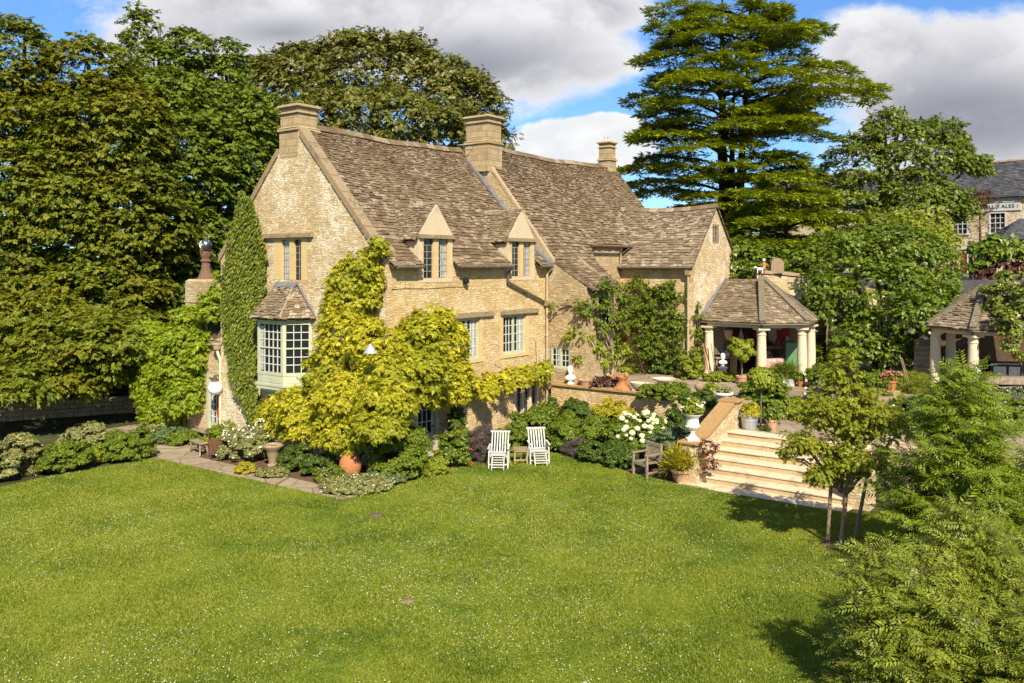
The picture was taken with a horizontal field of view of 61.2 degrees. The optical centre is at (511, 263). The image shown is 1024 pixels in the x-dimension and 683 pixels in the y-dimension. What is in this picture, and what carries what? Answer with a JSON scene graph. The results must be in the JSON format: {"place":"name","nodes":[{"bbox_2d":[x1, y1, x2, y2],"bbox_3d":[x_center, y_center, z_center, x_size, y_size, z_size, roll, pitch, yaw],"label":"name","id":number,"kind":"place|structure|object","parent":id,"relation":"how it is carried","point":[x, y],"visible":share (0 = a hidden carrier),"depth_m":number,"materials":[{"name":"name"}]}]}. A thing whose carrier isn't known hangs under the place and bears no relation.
{"place":"outdoors","nodes":[
{"label":"outdoors","id":0,"kind":"place"},
{"bbox_2d":[0,369,168,486],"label":"shaded bed","id":1,"kind":"object","parent":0,"point":[46,432],"visible":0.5,"depth_m":32.43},
{"bbox_2d":[0,432,43,479],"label":"shrub","id":2,"kind":"object","parent":1,"relation":"on","point":[13,454],"visible":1,"depth_m":24.98,"materials":[{"name":"green plant"}]},
{"bbox_2d":[0,12,121,409],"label":"beech tree","id":3,"kind":"object","parent":1,"relation":"on","point":[18,380],"visible":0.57,"depth_m":35.56,"materials":[{"name":"green plant"}]},
{"bbox_2d":[33,438,94,472],"bbox_3d":[-13.502,5.759,25.932,1.653,0.952,1.560,0,0,-39],"label":"shrub","id":4,"kind":"object","parent":1,"relation":"on","point":[59,456],"visible":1,"depth_m":25.57,"materials":[{"name":"green plant"}]},
{"bbox_2d":[0,395,152,421],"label":"dry stone wall","id":5,"kind":"structure","parent":1,"relation":"on","point":[14,411],"depth_m":35.00,"materials":[{"name":"grey stone"}]},
{"bbox_2d":[54,420,106,446],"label":"shrub","id":6,"kind":"object","parent":1,"relation":"on","point":[93,432],"visible":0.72,"depth_m":27.96,"materials":[{"name":"green plant"}]},
{"bbox_2d":[0,30,209,397],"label":"beech tree","id":7,"kind":"object","parent":1,"relation":"on","point":[123,88],"visible":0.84,"depth_m":36.76,"materials":[{"name":"green plant"}]},
{"bbox_2d":[0,235,212,402],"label":"yew tree","id":8,"kind":"object","parent":1,"relation":"on","point":[123,390],"visible":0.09,"depth_m":38.96,"materials":[{"name":"green plant"}]},
{"bbox_2d":[98,426,157,461],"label":"shrub","id":9,"kind":"object","parent":1,"relation":"on","point":[119,444],"visible":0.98,"depth_m":27.04,"materials":[{"name":"green plant"}]},
{"bbox_2d":[86,0,258,351],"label":"ash tree","id":10,"kind":"object","parent":1,"relation":"on","point":[188,107],"visible":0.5,"depth_m":41.94,"materials":[{"name":"green plant"}]},
{"bbox_2d":[104,421,371,499],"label":"flagstone path","id":11,"kind":"structure","parent":0,"point":[182,454],"depth_m":26.60,"materials":[{"name":"stone"}]},
{"bbox_2d":[163,427,203,445],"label":"ground cover","id":12,"kind":"object","parent":11,"relation":"on","point":[178,438],"visible":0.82,"depth_m":29.48,"materials":[{"name":"green plant"}]},
{"bbox_2d":[317,472,394,495],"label":"ground cover","id":13,"kind":"object","parent":11,"relation":"on","point":[354,483],"visible":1,"depth_m":23.43,"materials":[{"name":"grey plant"}]},
{"bbox_2d":[200,438,673,487],"bbox_3d":[-1.630,6.212,28.440,18.660,0.001,9.240,0,0,0],"label":"flower bed","id":14,"kind":"object","parent":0,"point":[261,461],"visible":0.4,"depth_m":26.75,"materials":[{"name":"soil"}]},
{"bbox_2d":[215,424,266,459],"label":"rose bush","id":15,"kind":"object","parent":14,"relation":"on","point":[229,446],"visible":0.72,"depth_m":27.20,"materials":[{"name":"grey plant"}]},
{"bbox_2d":[235,418,275,460],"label":"rose bush","id":16,"kind":"object","parent":14,"relation":"on","point":[258,431],"visible":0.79,"depth_m":27.05,"materials":[{"name":"grey plant"}]},
{"bbox_2d":[274,441,314,470],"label":"shrub","id":17,"kind":"object","parent":14,"relation":"on","point":[289,458],"visible":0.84,"depth_m":25.81,"materials":[{"name":"green plant"}]},
{"bbox_2d":[300,451,338,473],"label":"shrub","id":18,"kind":"object","parent":14,"relation":"on","point":[310,463],"visible":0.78,"depth_m":25.19,"materials":[{"name":"green plant"}]},
{"bbox_2d":[339,452,361,474],"bbox_3d":[-4.670,5.810,24.987,0.650,0.780,0.650,0,0,0],"label":"oil jar","id":19,"kind":"object","parent":14,"relation":"on","point":[351,464],"visible":0.71,"depth_m":24.75,"materials":[{"name":"ceramic"}]},
{"bbox_2d":[358,422,435,478],"bbox_3d":[-3.255,5.489,25.329,2.096,1.562,2.422,0,0,16],"label":"shrub","id":20,"kind":"object","parent":14,"relation":"on","point":[410,448],"visible":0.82,"depth_m":24.75,"materials":[{"name":"green plant"}]},
{"bbox_2d":[417,456,449,476],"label":"shrub","id":21,"kind":"object","parent":14,"relation":"on","point":[439,464],"visible":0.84,"depth_m":25.25,"materials":[{"name":"green plant"}]},
{"bbox_2d":[432,424,474,467],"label":"shrub","id":22,"kind":"object","parent":14,"relation":"on","point":[454,448],"visible":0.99,"depth_m":26.18,"materials":[{"name":"green plant"}]},
{"bbox_2d":[446,406,467,432],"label":"shrub","id":23,"kind":"object","parent":14,"relation":"on","point":[458,415],"visible":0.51,"depth_m":27.82,"materials":[{"name":"green plant"}]},
{"bbox_2d":[465,422,501,462],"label":"shrub","id":24,"kind":"object","parent":14,"relation":"on","point":[482,441],"visible":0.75,"depth_m":27.09,"materials":[{"name":"plant"}]},
{"bbox_2d":[506,402,559,446],"bbox_3d":[0.788,5.495,29.533,2.130,1.484,2.215,0,0,0],"label":"shrub","id":25,"kind":"object","parent":14,"relation":"on","point":[539,415],"visible":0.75,"depth_m":28.95,"materials":[{"name":"green plant"}]},
{"bbox_2d":[542,409,582,449],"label":"shrub","id":26,"kind":"object","parent":14,"relation":"on","point":[567,424],"visible":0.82,"depth_m":28.40,"materials":[{"name":"green plant"}]},
{"bbox_2d":[559,396,592,419],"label":"rose bush","id":27,"kind":"object","parent":14,"relation":"on","point":[581,410],"visible":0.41,"depth_m":31.27,"materials":[{"name":"green plant"}]},
{"bbox_2d":[557,412,609,442],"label":"shrub","id":28,"kind":"object","parent":14,"relation":"on","point":[593,427],"visible":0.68,"depth_m":28.29,"materials":[{"name":"green plant"}]},
{"bbox_2d":[577,437,627,462],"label":"shrub","id":29,"kind":"object","parent":14,"relation":"on","point":[591,449],"visible":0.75,"depth_m":26.83,"materials":[{"name":"green plant"}]},
{"bbox_2d":[590,398,636,438],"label":"shrub","id":30,"kind":"object","parent":14,"relation":"on","point":[609,409],"visible":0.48,"depth_m":29.46,"materials":[{"name":"yellow plant"}]},
{"bbox_2d":[603,444,639,467],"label":"shrub","id":31,"kind":"object","parent":14,"relation":"on","point":[618,455],"visible":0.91,"depth_m":26.18,"materials":[{"name":"green plant"}]},
{"bbox_2d":[599,409,667,455],"bbox_3d":[4.181,5.507,28.076,2.511,1.556,2.529,0,0,-27],"label":"hydrangea","id":32,"kind":"object","parent":14,"relation":"on","point":[634,432],"visible":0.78,"depth_m":27.89,"materials":[{"name":"white plant"}]},
{"bbox_2d":[644,423,689,469],"bbox_3d":[4.860,5.505,26.083,1.549,1.459,1.568,0,0,-31],"label":"shrub","id":33,"kind":"object","parent":14,"relation":"on","point":[668,435],"visible":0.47,"depth_m":25.68,"materials":[{"name":"green plant"}]},
{"bbox_2d":[663,403,699,434],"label":"shrub","id":34,"kind":"object","parent":14,"relation":"on","point":[674,413],"visible":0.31,"depth_m":28.19,"materials":[{"name":"green plant"}]},
{"bbox_2d":[0,452,973,682],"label":"lawn","id":35,"kind":"structure","parent":0,"point":[371,623],"depth_m":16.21,"materials":[{"name":"plant"}]},
{"bbox_2d":[0,455,886,682],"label":"clover flowers","id":36,"kind":"object","parent":35,"relation":"on","point":[389,585],"visible":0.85,"depth_m":16.76,"materials":[{"name":"white plant"}]},
{"bbox_2d":[487,430,510,470],"bbox_3d":[-0.394,5.725,26.507,0.660,0.968,1.379,0,0,3],"label":"steamer chair","id":37,"kind":"object","parent":35,"relation":"on","point":[491,453],"visible":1,"depth_m":26.70,"materials":[{"name":"white paint"}]},
{"bbox_2d":[526,427,550,465],"bbox_3d":[0.822,5.725,27.083,0.660,0.968,1.379,0,0,-6],"label":"steamer chair","id":38,"kind":"object","parent":35,"relation":"on","point":[534,449],"visible":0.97,"depth_m":27.28,"materials":[{"name":"white paint"}]},
{"bbox_2d":[631,440,662,478],"bbox_3d":[3.955,5.723,25.317,0.640,0.954,0.690,0,0,-32],"label":"garden armchair","id":39,"kind":"object","parent":35,"relation":"on","point":[647,461],"visible":0.98,"depth_m":25.30,"materials":[{"name":"grey wood"}]},
{"bbox_2d":[679,482,852,511],"bbox_3d":[6.706,6.196,23.208,4.700,0.001,0.780,0,0,37],"label":"step landing","id":40,"kind":"object","parent":35,"relation":"on","point":[776,497],"visible":0.6,"depth_m":23.02,"materials":[{"name":"stone"}]},
{"bbox_2d":[670,467,689,482],"bbox_3d":[4.843,6.030,24.688,0.670,0.340,0.663,0,0,0],"label":"plant pot","id":41,"kind":"object","parent":40,"relation":"on","point":[682,478],"visible":0.66,"depth_m":24.46,"materials":[{"name":"ceramic"}]},
{"bbox_2d":[656,438,707,478],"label":"pot plant","id":42,"kind":"object","parent":41,"relation":"in","point":[676,458],"visible":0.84,"depth_m":24.41,"materials":[{"name":"yellow plant"}]},
{"bbox_2d":[819,539,856,549],"bbox_3d":[7.200,6.173,19.050,0.840,0.055,0.840,0,0,0],"label":"mulch circle","id":43,"kind":"object","parent":35,"relation":"on","point":[832,542],"visible":0.57,"depth_m":19.02,"materials":[{"name":"soil"}]},
{"bbox_2d":[775,346,916,544],"bbox_3d":[7.344,4.005,18.818,3.379,4.408,1.749,0,0,0],"label":"staked tree","id":44,"kind":"object","parent":43,"relation":"on","point":[871,427],"visible":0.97,"depth_m":18.62,"materials":[{"name":"green plant"}]},
{"bbox_2d":[794,533,1016,682],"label":"young redwood","id":45,"kind":"object","parent":35,"relation":"on","point":[907,632],"visible":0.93,"depth_m":11.77,"materials":[{"name":"green plant"}]},
{"bbox_2d":[849,349,1023,571],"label":"young redwood","id":46,"kind":"object","parent":35,"relation":"on","point":[956,450],"visible":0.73,"depth_m":16.54,"materials":[{"name":"green plant"}]},
{"bbox_2d":[905,484,1023,647],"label":"young redwood","id":47,"kind":"object","parent":35,"relation":"on","point":[1000,571],"visible":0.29,"depth_m":12.49,"materials":[{"name":"green plant"}]},
{"bbox_2d":[952,594,1023,682],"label":"young redwood","id":48,"kind":"object","parent":35,"relation":"on","point":[1013,659],"visible":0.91,"depth_m":11.03,"materials":[{"name":"green plant"}]},
{"bbox_2d":[19,265,984,512],"bbox_3d":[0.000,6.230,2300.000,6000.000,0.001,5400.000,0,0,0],"label":"ground","id":49,"kind":"structure","parent":0,"point":[132,420],"depth_m":25.08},
{"bbox_2d":[0,66,274,318],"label":"oak tree","id":50,"kind":"object","parent":49,"relation":"on","point":[231,102],"depth_m":49.78,"materials":[{"name":"green plant"}]},
{"bbox_2d":[171,239,220,428],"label":"outbuilding","id":51,"kind":"structure","parent":49,"relation":"on","point":[207,417],"depth_m":31.94,"materials":[{"name":"stone"}]},
{"bbox_2d":[124,270,223,426],"bbox_3d":[-12.603,3.276,32.124,5.424,6.119,1.908,0,0,30],"label":"wisteria","id":52,"kind":"object","parent":51,"relation":"attached to","point":[165,363],"visible":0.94,"depth_m":31.59,"materials":[{"name":"green plant"}]},
{"bbox_2d":[172,36,283,293],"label":"ash tree","id":53,"kind":"object","parent":49,"relation":"on","point":[251,96],"visible":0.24,"depth_m":44.78,"materials":[{"name":"green plant"}]},
{"bbox_2d":[217,25,524,167],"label":"lime tree","id":54,"kind":"object","parent":49,"relation":"on","point":[319,61],"visible":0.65,"depth_m":54.58,"materials":[{"name":"green plant"}]},
{"bbox_2d":[218,103,739,465],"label":"stone house","id":55,"kind":"structure","parent":49,"relation":"on","point":[519,240],"depth_m":31.02,"materials":[{"name":"beige stone"}]},
{"bbox_2d":[218,190,268,425],"bbox_3d":[-9.307,1.828,30.022,2.748,8.762,0.379,0,0,37],"label":"ivy","id":56,"kind":"object","parent":55,"relation":"attached to","point":[252,282],"visible":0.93,"depth_m":29.92,"materials":[{"name":"green plant"}]},
{"bbox_2d":[249,282,316,393],"bbox_3d":[-7.746,2.455,28.462,3.004,3.690,1.069,0,0,37],"label":"bay window","id":57,"kind":"structure","parent":55,"relation":"in","point":[281,345],"depth_m":28.10,"materials":[{"name":"green paint"}]},
{"bbox_2d":[262,232,313,279],"bbox_3d":[-7.387,-0.235,28.834,2.500,1.550,0.370,0,0,37],"label":"window","id":58,"kind":"structure","parent":55,"relation":"in","point":[289,251],"depth_m":28.73,"materials":[{"name":"stone"}]},
{"bbox_2d":[253,233,554,457],"bbox_3d":[-2.268,2.616,27.622,10.949,7.061,6.350,0,0,-24],"label":"wisteria","id":59,"kind":"object","parent":55,"relation":"attached to","point":[385,381],"visible":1,"depth_m":25.84,"materials":[{"name":"yellow plant"}]},
{"bbox_2d":[418,403,433,455],"bbox_3d":[-2.785,5.181,27.538,0.119,1.998,0.836,0,0,37],"label":"garden door","id":60,"kind":"structure","parent":55,"relation":"in","point":[425,417],"depth_m":27.69,"materials":[{"name":"green paint"}]},
{"bbox_2d":[456,317,478,359],"bbox_3d":[-1.588,2.540,29.191,0.150,1.436,1.280,0,0,37],"label":"window","id":61,"kind":"structure","parent":55,"relation":"in","point":[472,329],"depth_m":29.47,"materials":[{"name":"green paint"}]},
{"bbox_2d":[503,313,524,354],"bbox_3d":[0.002,2.540,31.311,0.150,1.436,1.380,0,0,37],"label":"window","id":62,"kind":"structure","parent":55,"relation":"in","point":[513,324],"depth_m":31.28,"materials":[{"name":"green paint"}]},
{"bbox_2d":[513,380,538,418],"bbox_3d":[0.496,4.895,31.853,0.370,1.410,1.800,0,0,37],"label":"window","id":63,"kind":"structure","parent":55,"relation":"in","point":[524,398],"depth_m":31.92,"materials":[{"name":"glass"}]},
{"bbox_2d":[551,346,569,368],"bbox_3d":[1.883,3.550,32.644,0.880,0.820,0.190,0,0,37],"label":"window","id":64,"kind":"structure","parent":55,"relation":"in","point":[560,356],"depth_m":32.58,"materials":[{"name":"green paint"}]},
{"bbox_2d":[548,298,619,353],"bbox_3d":[2.895,2.359,32.253,2.884,2.229,1.564,0,0,-19],"label":"vine arm","id":65,"kind":"object","parent":55,"relation":"attached to","point":[596,318],"visible":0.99,"depth_m":32.15},
{"bbox_2d":[589,274,688,374],"bbox_3d":[4.469,2.715,35.253,3.466,4.644,6.984,0,0,39],"label":"rambling rose","id":66,"kind":"object","parent":55,"relation":"attached to","point":[646,353],"visible":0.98,"depth_m":36.76,"materials":[{"name":"green plant"}]},
{"bbox_2d":[689,301,704,374],"bbox_3d":[7.824,3.214,36.378,0.917,3.304,1.064,0,0,32],"label":"jasmine","id":67,"kind":"object","parent":55,"relation":"attached to","point":[696,350],"visible":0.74,"depth_m":36.36,"materials":[{"name":"green plant"}]},
{"bbox_2d":[549,382,713,431],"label":"terrace wall","id":68,"kind":"structure","parent":49,"relation":"on","point":[563,392],"depth_m":30.89,"materials":[{"name":"stone"}]},
{"bbox_2d":[636,381,691,401],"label":"shrub","id":69,"kind":"object","parent":68,"relation":"on","point":[658,390],"visible":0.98,"depth_m":29.39,"materials":[{"name":"green plant"}]},
{"bbox_2d":[675,388,717,409],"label":"shrub","id":70,"kind":"object","parent":68,"relation":"on","point":[703,396],"visible":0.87,"depth_m":28.19,"materials":[{"name":"green plant"}]},
{"bbox_2d":[677,438,704,483],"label":"stone pier","id":71,"kind":"structure","parent":49,"relation":"on","point":[694,476],"depth_m":24.40,"materials":[{"name":"stone"}]},
{"bbox_2d":[693,438,721,475],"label":"trailing plant","id":72,"kind":"object","parent":71,"relation":"on","point":[705,454],"visible":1,"depth_m":24.16,"materials":[{"name":"purple plant"}]},
{"bbox_2d":[695,402,734,472],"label":"stair wall","id":73,"kind":"structure","parent":49,"relation":"on","point":[716,424],"depth_m":25.68,"materials":[{"name":"stone"}]},
{"bbox_2d":[702,429,871,504],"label":"garden steps","id":74,"kind":"structure","parent":49,"relation":"on","point":[749,460],"depth_m":24.30,"materials":[{"name":"stone"}]},
{"bbox_2d":[845,461,877,510],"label":"stone pier","id":75,"kind":"structure","parent":49,"relation":"on","point":[854,497],"depth_m":21.91,"materials":[{"name":"stone"}]},
{"bbox_2d":[0,0,1023,263],"label":"sky","id":76,"kind":"structure","parent":0,"point":[563,70],"materials":[{"name":"white"}]},
{"bbox_2d":[548,357,1023,407],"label":"terrace","id":77,"kind":"structure","parent":0,"point":[732,384],"depth_m":34.57,"materials":[{"name":"stone"}]},
{"bbox_2d":[561,324,633,373],"bbox_3d":[3.404,3.329,33.197,1.601,2.294,3.881,0,0,39],"label":"fig tree","id":78,"kind":"object","parent":77,"relation":"on","point":[616,355],"visible":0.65,"depth_m":32.71,"materials":[{"name":"green plant"}]},
{"bbox_2d":[675,354,704,379],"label":"shrub","id":79,"kind":"object","parent":77,"relation":"on","point":[686,365],"visible":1,"depth_m":35.44,"materials":[{"name":"green plant"}]},
{"bbox_2d":[727,337,757,383],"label":"topiary","id":80,"kind":"object","parent":77,"relation":"on","point":[741,350],"visible":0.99,"depth_m":33.94,"materials":[{"name":"green plant"}]},
{"bbox_2d":[698,276,829,380],"bbox_3d":[11.021,2.669,37.532,4.451,4.262,6.296,0,0,30],"label":"loggia","id":81,"kind":"object","parent":77,"relation":"on","point":[761,305],"visible":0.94,"depth_m":36.22,"materials":[{"name":"stone"}]},
{"bbox_2d":[783,378,793,385],"bbox_3d":[10.572,4.615,33.628,0.720,0.270,0.300,0,0,-3],"label":"zinc trough","id":82,"kind":"object","parent":77,"relation":"on","point":[790,381],"visible":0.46,"depth_m":33.49,"materials":[{"name":"metal"}]},
{"bbox_2d":[766,356,804,384],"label":"trough plant","id":83,"kind":"object","parent":82,"relation":"in","point":[784,367],"visible":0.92,"depth_m":33.51,"materials":[{"name":"green plant"}]},
{"bbox_2d":[754,258,886,351],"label":"garden wall","id":84,"kind":"structure","parent":77,"relation":"on","point":[777,275],"depth_m":41.27,"materials":[{"name":"stone"}]},
{"bbox_2d":[804,361,841,386],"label":"shrub","id":85,"kind":"object","parent":77,"relation":"on","point":[814,373],"visible":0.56,"depth_m":33.09,"materials":[{"name":"green plant"}]},
{"bbox_2d":[850,369,902,395],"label":"shrub","id":86,"kind":"object","parent":77,"relation":"on","point":[871,379],"visible":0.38,"depth_m":31.40,"materials":[{"name":"green plant"}]},
{"bbox_2d":[788,218,967,373],"bbox_3d":[16.300,1.426,38.519,7.067,7.076,6.672,0,0,38],"label":"bay tree","id":87,"kind":"object","parent":77,"relation":"on","point":[902,301],"visible":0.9,"depth_m":37.51,"materials":[{"name":"green plant"}]},
{"bbox_2d":[895,369,935,394],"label":"shrub","id":88,"kind":"object","parent":77,"relation":"on","point":[915,384],"visible":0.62,"depth_m":31.58,"materials":[{"name":"green plant"}]},
{"bbox_2d":[924,284,1023,383],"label":"loggia","id":89,"kind":"object","parent":77,"relation":"on","point":[964,322],"visible":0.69,"depth_m":33.03,"materials":[{"name":"stone"}]},
{"bbox_2d":[977,269,1023,375],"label":"ivy","id":90,"kind":"object","parent":89,"relation":"attached to","point":[1014,291],"visible":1,"depth_m":30.55,"materials":[{"name":"green plant"}]},
{"bbox_2d":[974,218,1023,276],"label":"outhouse","id":91,"kind":"structure","parent":77,"relation":"on","point":[1016,228],"depth_m":53.18,"materials":[{"name":"grey stone"}]},
{"bbox_2d":[985,361,1023,385],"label":"stove","id":92,"kind":"object","parent":77,"relation":"on","point":[1007,368],"visible":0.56,"depth_m":33.62,"materials":[{"name":"black metal"}]},
{"bbox_2d":[737,272,1022,356],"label":"street","id":93,"kind":"structure","parent":0,"point":[973,282],"depth_m":44.04,"materials":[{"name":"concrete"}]},
{"bbox_2d":[615,0,894,276],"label":"cedar","id":94,"kind":"object","parent":93,"relation":"on","point":[781,114],"visible":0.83,"depth_m":52.58,"materials":[{"name":"green plant"}]},
{"bbox_2d":[723,169,866,272],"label":"cedar","id":95,"kind":"object","parent":93,"relation":"on","point":[772,214],"visible":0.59,"depth_m":47.67,"materials":[{"name":"green plant"}]},
{"bbox_2d":[730,226,869,278],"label":"laurel","id":96,"kind":"object","parent":93,"relation":"on","point":[797,253],"visible":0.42,"depth_m":45.46,"materials":[{"name":"green plant"}]},
{"bbox_2d":[770,158,1023,272],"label":"inn","id":97,"kind":"structure","parent":93,"relation":"on","point":[1005,186],"depth_m":76.52,"materials":[{"name":"stone"}]},
{"bbox_2d":[806,105,997,256],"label":"hornbeam","id":98,"kind":"object","parent":93,"relation":"on","point":[939,193],"visible":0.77,"depth_m":57.72,"materials":[{"name":"green plant"}]},
{"bbox_2d":[879,204,966,278],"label":"walnut","id":99,"kind":"object","parent":93,"relation":"on","point":[924,225],"visible":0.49,"depth_m":50.27,"materials":[{"name":"green plant"}]},
{"bbox_2d":[961,187,999,258],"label":"dead conifer","id":100,"kind":"object","parent":93,"relation":"on","point":[981,197],"visible":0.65,"depth_m":57.91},
{"bbox_2d":[962,251,1018,279],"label":"pergola","id":101,"kind":"object","parent":93,"relation":"on","point":[970,259],"visible":0.21,"depth_m":46.33,"materials":[{"name":"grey wood"}]},
{"bbox_2d":[964,233,1023,272],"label":"pergola vine","id":102,"kind":"object","parent":101,"relation":"on","point":[993,247],"visible":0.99,"depth_m":45.43,"materials":[{"name":"green plant"}]},
{"bbox_2d":[969,258,1023,279],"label":"purple bush","id":103,"kind":"object","parent":93,"relation":"on","point":[1006,265],"visible":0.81,"depth_m":45.42,"materials":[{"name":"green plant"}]},
{"bbox_2d":[738,400,1023,483],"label":"terrace","id":104,"kind":"structure","parent":0,"point":[788,424],"depth_m":26.03,"materials":[{"name":"stone"}]},
{"bbox_2d":[746,366,774,425],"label":"standard shrub","id":105,"kind":"object","parent":104,"relation":"on","point":[761,378],"visible":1,"depth_m":26.69,"materials":[{"name":"green plant"}]},
{"bbox_2d":[754,377,792,420],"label":"shrub","id":106,"kind":"object","parent":104,"relation":"on","point":[779,389],"visible":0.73,"depth_m":27.04,"materials":[{"name":"green plant"}]},
{"bbox_2d":[885,392,957,431],"bbox_3d":[12.793,4.666,27.103,2.329,1.351,2.606,0,0,38],"label":"shrub","id":107,"kind":"object","parent":104,"relation":"on","point":[907,406],"visible":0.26,"depth_m":26.99,"materials":[{"name":"green plant"}]},
{"bbox_2d":[968,395,1023,429],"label":"shrub","id":108,"kind":"object","parent":104,"relation":"on","point":[1013,403],"visible":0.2,"depth_m":26.63,"materials":[{"name":"green plant"}]},
{"bbox_2d":[914,339,929,382],"bbox_3d":[16.656,3.950,34.886,0.800,1.600,2.460,0,0,26],"label":"stone stair","id":109,"kind":"object","parent":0,"point":[922,355],"visible":0.5,"depth_m":35.03,"materials":[{"name":"stone"}]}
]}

